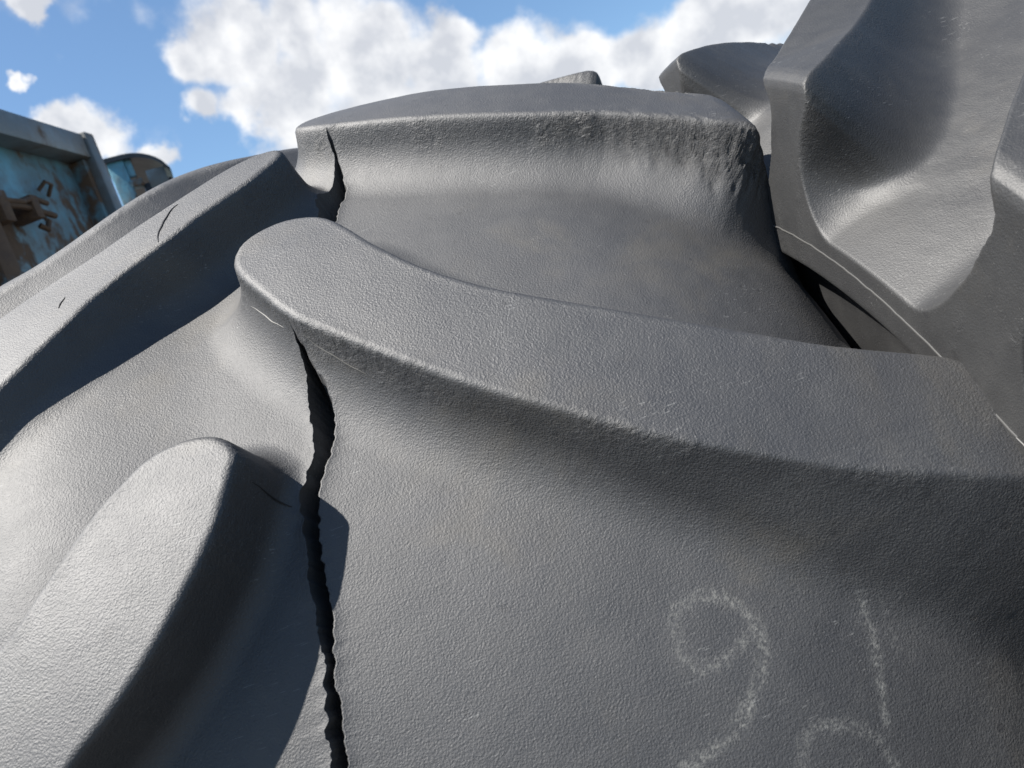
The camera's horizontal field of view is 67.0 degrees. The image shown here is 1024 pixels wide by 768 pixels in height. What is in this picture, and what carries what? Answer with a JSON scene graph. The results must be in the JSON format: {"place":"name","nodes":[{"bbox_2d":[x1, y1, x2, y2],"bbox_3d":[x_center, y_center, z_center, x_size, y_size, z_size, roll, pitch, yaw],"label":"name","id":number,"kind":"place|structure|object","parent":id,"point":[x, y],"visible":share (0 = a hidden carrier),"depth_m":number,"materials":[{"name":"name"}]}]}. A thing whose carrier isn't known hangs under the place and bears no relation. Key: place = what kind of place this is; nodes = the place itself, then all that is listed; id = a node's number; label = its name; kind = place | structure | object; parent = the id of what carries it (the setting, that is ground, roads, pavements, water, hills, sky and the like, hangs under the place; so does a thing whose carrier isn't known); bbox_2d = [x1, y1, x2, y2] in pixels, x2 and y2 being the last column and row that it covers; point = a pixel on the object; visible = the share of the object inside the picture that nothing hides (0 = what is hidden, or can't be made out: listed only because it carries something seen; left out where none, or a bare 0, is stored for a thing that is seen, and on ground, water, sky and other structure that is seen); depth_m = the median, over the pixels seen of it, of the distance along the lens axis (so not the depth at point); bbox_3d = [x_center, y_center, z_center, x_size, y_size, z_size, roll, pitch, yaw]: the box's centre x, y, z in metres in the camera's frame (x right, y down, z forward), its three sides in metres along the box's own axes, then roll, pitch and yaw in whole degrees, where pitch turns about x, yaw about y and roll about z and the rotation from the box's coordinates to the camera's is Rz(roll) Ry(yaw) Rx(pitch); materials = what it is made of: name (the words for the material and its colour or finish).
{"place":"outdoors","nodes":[
{"label":"outdoors","id":0,"kind":"place"},
{"bbox_2d":[0,109,121,285],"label":"container","id":1,"kind":"object","parent":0,"point":[58,192],"visible":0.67,"depth_m":3.52,"materials":[{"name":"blue metal"}]},
{"bbox_2d":[103,153,173,205],"bbox_3d":[-2.474,-0.151,6.608,0.660,3.465,1.400,-22,7,-18],"label":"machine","id":2,"kind":"object","parent":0,"point":[134,175],"visible":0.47,"depth_m":5.93,"materials":[{"name":"metal"}]},
{"bbox_2d":[0,0,809,206],"label":"sky","id":3,"kind":"structure","parent":0,"point":[189,85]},
{"bbox_2d":[0,71,1023,767],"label":"tractor tyre","id":4,"kind":"object","parent":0,"point":[574,421],"visible":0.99,"depth_m":0.48,"materials":[{"name":"rubber"}]},
{"bbox_2d":[659,0,1023,457],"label":"tractor tyre","id":5,"kind":"object","parent":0,"point":[891,132],"visible":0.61,"depth_m":0.59,"materials":[{"name":"rubber"}]}
]}

